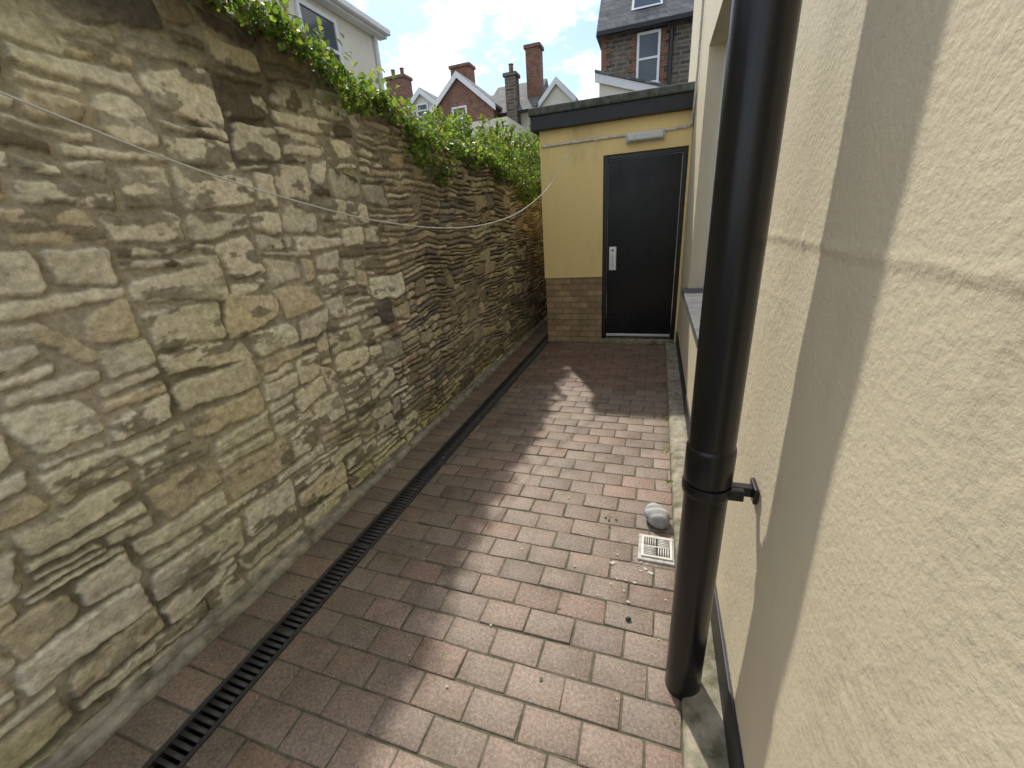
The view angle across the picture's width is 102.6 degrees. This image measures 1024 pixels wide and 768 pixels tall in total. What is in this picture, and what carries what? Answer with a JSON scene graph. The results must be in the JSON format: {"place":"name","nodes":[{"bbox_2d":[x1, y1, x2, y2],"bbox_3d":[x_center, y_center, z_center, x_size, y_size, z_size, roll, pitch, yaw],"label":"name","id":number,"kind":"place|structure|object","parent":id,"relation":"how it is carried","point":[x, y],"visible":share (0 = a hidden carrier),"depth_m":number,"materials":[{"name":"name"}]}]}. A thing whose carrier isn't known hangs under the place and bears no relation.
{"place":"outdoors","nodes":[
{"label":"outdoors","id":0,"kind":"place"},
{"bbox_2d":[307,37,339,55],"bbox_3d":[-3.450,-6.161,7.468,0.041,0.056,0.860,3,22,19],"label":"window rail","id":1,"kind":"object","parent":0,"point":[335,51],"depth_m":7.70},
{"bbox_2d":[79,322,683,767],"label":"brick paving","id":2,"kind":"structure","parent":0,"point":[405,648],"depth_m":1.70,"materials":[{"name":"brown brick"}]},
{"bbox_2d":[32,316,546,767],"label":"concrete kerb","id":3,"kind":"structure","parent":2,"relation":"on","point":[84,742],"depth_m":1.71,"materials":[{"name":"grey concrete"}]},
{"bbox_2d":[0,0,546,767],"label":"stone wall","id":4,"kind":"structure","parent":3,"relation":"on","point":[214,392],"depth_m":1.59,"materials":[{"name":"beige stone"}]},
{"bbox_2d":[188,0,541,207],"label":"ivy foliage","id":5,"kind":"object","parent":4,"relation":"on","point":[495,148],"visible":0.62,"depth_m":2.81,"materials":[{"name":"green plant"}]},
{"bbox_2d":[142,334,548,767],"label":"drainage channel","id":6,"kind":"object","parent":2,"relation":"in","point":[184,742],"visible":0.56,"depth_m":1.76,"materials":[{"name":"black plastic"}]},
{"bbox_2d":[294,363,672,596],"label":"weeds","id":7,"kind":"object","parent":2,"relation":"on","point":[664,364],"visible":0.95,"depth_m":2.44,"materials":[{"name":"green plant"}]},
{"bbox_2d":[315,360,674,722],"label":"fallen leaves","id":8,"kind":"object","parent":2,"relation":"on","point":[541,678],"visible":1,"depth_m":2.08,"materials":[{"name":"brown plant"}]},
{"bbox_2d":[528,81,694,344],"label":"outbuilding","id":9,"kind":"structure","parent":2,"relation":"on","point":[612,209],"depth_m":4.72,"materials":[{"name":"paint"}]},
{"bbox_2d":[0,91,573,228],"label":"washing line","id":10,"kind":"object","parent":9,"relation":"attached to","point":[77,123],"visible":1,"depth_m":1.49,"materials":[{"name":"fabric"}]},
{"bbox_2d":[541,0,704,147],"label":"cable conduit","id":11,"kind":"object","parent":9,"relation":"attached to","point":[667,129],"visible":1,"depth_m":4.12,"materials":[{"name":"white plastic"}]},
{"bbox_2d":[602,146,688,339],"bbox_3d":[1.511,-1.547,4.813,0.868,2.081,0.105,3,22,19],"label":"door","id":12,"kind":"structure","parent":9,"relation":"in","point":[642,194],"depth_m":4.75,"materials":[{"name":"black plastic"}]},
{"bbox_2d":[626,128,665,143],"bbox_3d":[1.395,-2.597,4.292,0.400,0.100,0.083,3,22,19],"label":"bulkhead light","id":13,"kind":"object","parent":9,"relation":"attached to","point":[646,136],"visible":1,"depth_m":4.27,"materials":[{"name":"white plastic"}]},
{"bbox_2d":[637,533,674,566],"bbox_3d":[0.690,0.792,1.966,0.163,0.025,0.175,3,22,19],"label":"gully drain grate","id":14,"kind":"object","parent":2,"relation":"on","point":[655,549],"visible":1,"depth_m":1.95,"materials":[{"name":"white plastic"}]},
{"bbox_2d":[644,502,669,528],"bbox_3d":[0.751,0.680,2.136,0.128,0.093,0.175,-13,23,-23],"label":"grey pebble","id":15,"kind":"object","parent":2,"relation":"on","point":[657,515],"visible":1,"depth_m":2.08,"materials":[{"name":"grey stone"}]},
{"bbox_2d":[665,342,728,767],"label":"concrete kerb","id":16,"kind":"structure","parent":2,"relation":"on","point":[704,743],"depth_m":1.35,"materials":[{"name":"grey concrete"}]},
{"bbox_2d":[676,331,744,767],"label":"black plinth","id":17,"kind":"structure","parent":16,"relation":"on","point":[733,743],"depth_m":1.30,"materials":[{"name":"black paint"}]},
{"bbox_2d":[346,0,600,99],"label":"sky","id":18,"kind":"structure","parent":0,"point":[427,37],"materials":[{"name":"white"}]},
{"bbox_2d":[639,55,656,60],"bbox_3d":[4.167,-9.975,12.553,0.540,0.056,0.041,3,22,19],"label":"window rail","id":19,"kind":"object","parent":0,"point":[646,58],"depth_m":12.53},
{"bbox_2d":[703,50,726,281],"bbox_3d":[1.623,-1.648,3.261,0.040,1.640,0.060,3,22,19],"label":"window frame","id":20,"kind":"object","parent":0,"point":[715,162],"visible":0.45,"depth_m":3.21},
{"bbox_2d":[709,0,731,45],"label":"wall over window","id":21,"kind":"structure","parent":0,"point":[720,22],"depth_m":2.71,"materials":[{"name":"beige paint"}]},
{"label":"ground","id":22,"kind":"structure","parent":0,"visible":0},
{"bbox_2d":[226,0,379,90],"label":"walls","id":23,"kind":"structure","parent":22,"relation":"on","point":[357,43],"depth_m":8.25,"materials":[{"name":"white paint"}]},
{"bbox_2d":[373,36,384,89],"bbox_3d":[-2.739,-4.885,9.722,0.060,5.420,0.070,3,22,19],"label":"corner downpipe","id":24,"kind":"object","parent":23,"relation":"attached to","point":[376,47],"visible":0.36,"depth_m":8.86,"materials":[{"name":"white plastic"}]},
{"bbox_2d":[384,42,577,175],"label":"terraced houses","id":25,"kind":"structure","parent":22,"relation":"on","point":[512,101],"depth_m":17.60,"materials":[{"name":"brick"}]},
{"bbox_2d":[418,105,426,115],"bbox_3d":[-4.114,-12.629,18.929,0.460,0.410,0.018,3,22,19],"label":"dormer window glass","id":26,"kind":"structure","parent":25,"relation":"in","point":[422,106],"depth_m":18.89,"materials":[{"name":"grey glass"}]},
{"bbox_2d":[454,108,464,121],"bbox_3d":[-2.251,-11.583,17.894,0.560,0.760,0.018,3,22,19],"label":"attic window glass","id":27,"kind":"structure","parent":25,"relation":"in","point":[461,109],"depth_m":17.81,"materials":[{"name":"grey glass"}]},
{"bbox_2d":[595,70,682,270],"bbox_3d":[3.856,-5.906,11.963,2.350,4.800,3.900,3,22,19],"label":"lean to extension","id":28,"kind":"object","parent":22,"relation":"on","point":[611,83],"visible":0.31,"depth_m":9.74,"materials":[{"name":"white paint"}]},
{"bbox_2d":[606,19,692,84],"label":"walls","id":29,"kind":"structure","parent":22,"relation":"on","point":[620,52],"depth_m":12.48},
{"bbox_2d":[601,48,609,55],"bbox_3d":[2.940,-10.411,12.852,0.280,0.150,0.040,3,22,19],"label":"corner quoin","id":30,"kind":"object","parent":29,"relation":"attached to","point":[605,51],"visible":1,"depth_m":12.84,"materials":[{"name":"red brick"}]},
{"bbox_2d":[601,43,606,49],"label":"corner quoin","id":31,"kind":"object","parent":30,"relation":"on","point":[603,45],"visible":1,"depth_m":12.80,"materials":[{"name":"red brick"}]},
{"bbox_2d":[601,60,609,67],"bbox_3d":[2.961,-10.123,12.964,0.280,0.150,0.040,3,22,19],"label":"corner quoin","id":32,"kind":"object","parent":29,"relation":"attached to","point":[605,63],"visible":1,"depth_m":12.95,"materials":[{"name":"red brick"}]},
{"bbox_2d":[601,55,605,61],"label":"corner quoin","id":33,"kind":"object","parent":32,"relation":"on","point":[603,57],"visible":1,"depth_m":12.91,"materials":[{"name":"red brick"}]},
{"bbox_2d":[601,36,610,43],"bbox_3d":[2.919,-10.699,12.740,0.280,0.150,0.040,3,22,19],"label":"corner quoin","id":34,"kind":"object","parent":29,"relation":"attached to","point":[605,39],"visible":1,"depth_m":12.72,"materials":[{"name":"red brick"}]},
{"bbox_2d":[596,0,693,49],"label":"roof","id":35,"kind":"structure","parent":29,"relation":"on","point":[615,13],"depth_m":12.45,"materials":[{"name":"stone"}]},
{"bbox_2d":[597,11,692,37],"bbox_3d":[5.537,-10.505,11.542,6.200,0.110,0.130,3,22,19],"label":"gutter","id":36,"kind":"object","parent":35,"relation":"attached to","point":[650,23],"visible":0.56,"depth_m":12.04,"materials":[{"name":"black plastic"}]},
{"bbox_2d":[631,0,662,10],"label":"rooflight frame","id":37,"kind":"object","parent":35,"relation":"attached to","point":[653,4],"visible":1,"depth_m":12.40,"materials":[{"name":"white plastic"}]},
{"bbox_2d":[634,0,659,7],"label":"rooflight glass","id":38,"kind":"object","parent":37,"relation":"in","point":[638,3],"visible":1,"depth_m":12.45,"materials":[{"name":"glass"}]},
{"bbox_2d":[667,26,673,84],"bbox_3d":[4.836,-8.855,12.725,0.120,3.600,0.114,3,22,19],"label":"soil pipe","id":39,"kind":"object","parent":29,"relation":"attached to","point":[670,51],"visible":0.42,"depth_m":12.29,"materials":[{"name":"black plastic"}]},
{"bbox_2d":[682,311,696,417],"bbox_3d":[1.490,-0.139,3.029,0.320,0.860,1.650,3,22,19],"label":"wall under window","id":40,"kind":"structure","parent":22,"relation":"on","point":[689,356],"depth_m":3.15,"materials":[{"name":"beige paint"}]},
{"bbox_2d":[682,288,702,346],"bbox_3d":[1.349,-0.521,2.921,0.180,0.058,1.730,3,22,19],"label":"window sill","id":41,"kind":"structure","parent":40,"relation":"on","point":[692,298],"depth_m":2.96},
{"bbox_2d":[672,0,725,358],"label":"wall","id":42,"kind":"structure","parent":22,"relation":"on","point":[707,106],"depth_m":3.45,"materials":[{"name":"beige paint"}]},
{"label":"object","id":43,"kind":"object","parent":22,"relation":"on","visible":0},
{"bbox_2d":[716,0,1023,767],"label":"textured wall face","id":44,"kind":"object","parent":43,"relation":"attached to","point":[870,582],"visible":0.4,"depth_m":0.51},
{"bbox_2d":[665,0,802,701],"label":"drainpipe","id":45,"kind":"object","parent":44,"relation":"attached to","point":[762,40],"visible":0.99,"depth_m":0.89,"materials":[{"name":"black plastic"}]},
{"bbox_3d":[-6.419,-7.436,6.353,5.400,2.100,6.700,3,22,19],"label":"roof","id":46,"kind":"object","parent":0,"visible":0},
{"bbox_2d":[314,0,386,40],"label":"soffit","id":47,"kind":"structure","parent":46,"relation":"attached to","point":[338,10],"depth_m":7.95,"materials":[{"name":"white plastic"}]},
{"bbox_2d":[331,0,390,36],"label":"gutter","id":48,"kind":"object","parent":46,"relation":"attached to","point":[360,14],"visible":1,"depth_m":8.04,"materials":[{"name":"white plastic"}]},
{"bbox_3d":[4.617,-9.341,12.696,0.140,0.155,0.035,3,22,19],"label":"corner block","id":49,"kind":"object","parent":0,"visible":0},
{"bbox_2d":[659,72,666,79],"bbox_3d":[4.653,-9.487,12.623,0.240,0.155,0.035,3,22,19],"label":"quoin","id":50,"kind":"object","parent":49,"relation":"on","point":[663,75],"visible":1,"depth_m":12.61,"materials":[{"name":"red brick"}]},
{"bbox_2d":[659,66,663,72],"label":"quoin","id":51,"kind":"object","parent":50,"relation":"on","point":[661,69],"visible":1,"depth_m":12.57,"materials":[{"name":"red brick"}]},
{"bbox_2d":[659,59,667,66],"bbox_3d":[4.631,-9.784,12.507,0.240,0.155,0.035,3,22,19],"label":"quoin","id":52,"kind":"object","parent":51,"relation":"on","point":[663,63],"visible":1,"depth_m":12.49,"materials":[{"name":"red brick"}]},
{"bbox_2d":[660,54,664,60],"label":"quoin","id":53,"kind":"object","parent":52,"relation":"on","point":[662,56],"visible":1,"depth_m":12.45,"materials":[{"name":"red brick"}]},
{"bbox_2d":[660,46,668,53],"bbox_3d":[4.610,-10.082,12.391,0.240,0.155,0.035,3,22,19],"label":"quoin","id":54,"kind":"object","parent":53,"relation":"on","point":[664,50],"visible":1,"depth_m":12.38,"materials":[{"name":"red brick"}]},
{"bbox_2d":[660,40,665,47],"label":"quoin","id":55,"kind":"object","parent":54,"relation":"on","point":[663,43],"visible":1,"depth_m":12.33,"materials":[{"name":"red brick"}]},
{"bbox_2d":[661,33,668,40],"bbox_3d":[4.588,-10.380,12.275,0.240,0.155,0.035,3,22,19],"label":"quoin","id":56,"kind":"object","parent":55,"relation":"on","point":[664,37],"visible":1,"depth_m":12.26,"materials":[{"name":"red brick"}]},
{"bbox_2d":[661,27,665,34],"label":"quoin","id":57,"kind":"object","parent":56,"relation":"on","point":[663,30],"visible":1,"depth_m":12.22,"materials":[{"name":"red brick"}]},
{"bbox_3d":[3.809,-9.684,12.844,0.140,0.155,0.035,3,22,19],"label":"corner block","id":58,"kind":"object","parent":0,"visible":0},
{"bbox_2d":[628,65,635,72],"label":"quoin","id":59,"kind":"object","parent":58,"relation":"on","point":[631,69],"visible":1,"depth_m":12.79,"materials":[{"name":"red brick"}]},
{"bbox_3d":[3.788,-9.981,12.729,0.140,0.155,0.035,3,22,19],"label":"corner block","id":60,"kind":"object","parent":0,"visible":0},
{"bbox_2d":[628,53,636,60],"bbox_3d":[3.729,-10.133,12.687,0.240,0.155,0.035,3,22,19],"label":"quoin","id":61,"kind":"object","parent":60,"relation":"on","point":[632,56],"visible":1,"depth_m":12.67,"materials":[{"name":"red brick"}]},
{"bbox_2d":[632,46,636,52],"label":"quoin","id":62,"kind":"object","parent":61,"relation":"on","point":[634,49],"visible":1,"depth_m":12.60,"materials":[{"name":"red brick"}]},
{"bbox_2d":[629,40,636,47],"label":"quoin","id":63,"kind":"object","parent":62,"relation":"on","point":[633,43],"visible":1,"depth_m":12.56,"materials":[{"name":"red brick"}]},
{"bbox_2d":[632,33,636,40],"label":"quoin","id":64,"kind":"object","parent":63,"relation":"on","point":[634,36],"visible":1,"depth_m":12.48,"materials":[{"name":"red brick"}]},
{"bbox_3d":[-3.415,-5.692,7.651,0.050,0.070,1.000,3,22,19],"label":"window frame","id":65,"kind":"object","parent":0,"visible":0},
{"bbox_2d":[293,0,303,29],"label":"window frame","id":66,"kind":"object","parent":65,"relation":"on","point":[297,9],"visible":0.36,"depth_m":6.92,"materials":[{"name":"white plastic"}]},
{"bbox_2d":[299,4,339,67],"bbox_3d":[-3.463,-6.162,7.473,0.018,0.940,0.860,3,22,19],"label":"window glass","id":67,"kind":"object","parent":65,"relation":"on","point":[309,17],"visible":0.43,"depth_m":7.39,"materials":[{"name":"grey glass"}]},
{"bbox_2d":[293,0,336,23],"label":"window frame","id":68,"kind":"object","parent":67,"relation":"on","point":[316,10],"visible":1,"depth_m":7.28,"materials":[{"name":"white plastic"}]},
{"bbox_2d":[333,23,344,70],"bbox_3d":[-3.303,-6.331,7.876,0.050,0.940,0.070,3,22,19],"label":"window frame","id":69,"kind":"object","parent":65,"relation":"on","point":[338,43],"visible":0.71,"depth_m":7.79,"materials":[{"name":"white plastic"}]},
{"bbox_3d":[4.210,-9.385,12.782,0.680,0.070,0.050,3,22,19],"label":"window frame","id":70,"kind":"object","parent":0,"visible":0},
{"bbox_2d":[636,36,639,77],"bbox_3d":[3.878,-9.992,12.649,0.070,1.200,0.050,3,22,19],"label":"window frame","id":71,"kind":"object","parent":70,"relation":"on","point":[637,59],"visible":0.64,"depth_m":12.61,"materials":[{"name":"white plastic"}]},
{"bbox_2d":[637,28,660,35],"bbox_3d":[4.123,-10.566,12.322,0.680,0.070,0.050,3,22,19],"label":"window frame","id":72,"kind":"object","parent":71,"relation":"on","point":[648,32],"visible":1,"depth_m":12.31,"materials":[{"name":"white plastic"}]},
{"bbox_2d":[638,32,658,80],"bbox_3d":[4.171,-9.980,12.564,0.540,1.200,0.018,3,22,19],"label":"window glass","id":73,"kind":"object","parent":70,"relation":"on","point":[648,47],"visible":0.79,"depth_m":12.54,"materials":[{"name":"grey glass"}]},
{"bbox_2d":[656,31,660,79],"bbox_3d":[4.455,-9.959,12.455,0.070,1.200,0.050,3,22,19],"label":"window frame","id":74,"kind":"object","parent":70,"relation":"on","point":[658,54],"visible":1,"depth_m":12.43,"materials":[{"name":"white plastic"}]}
]}

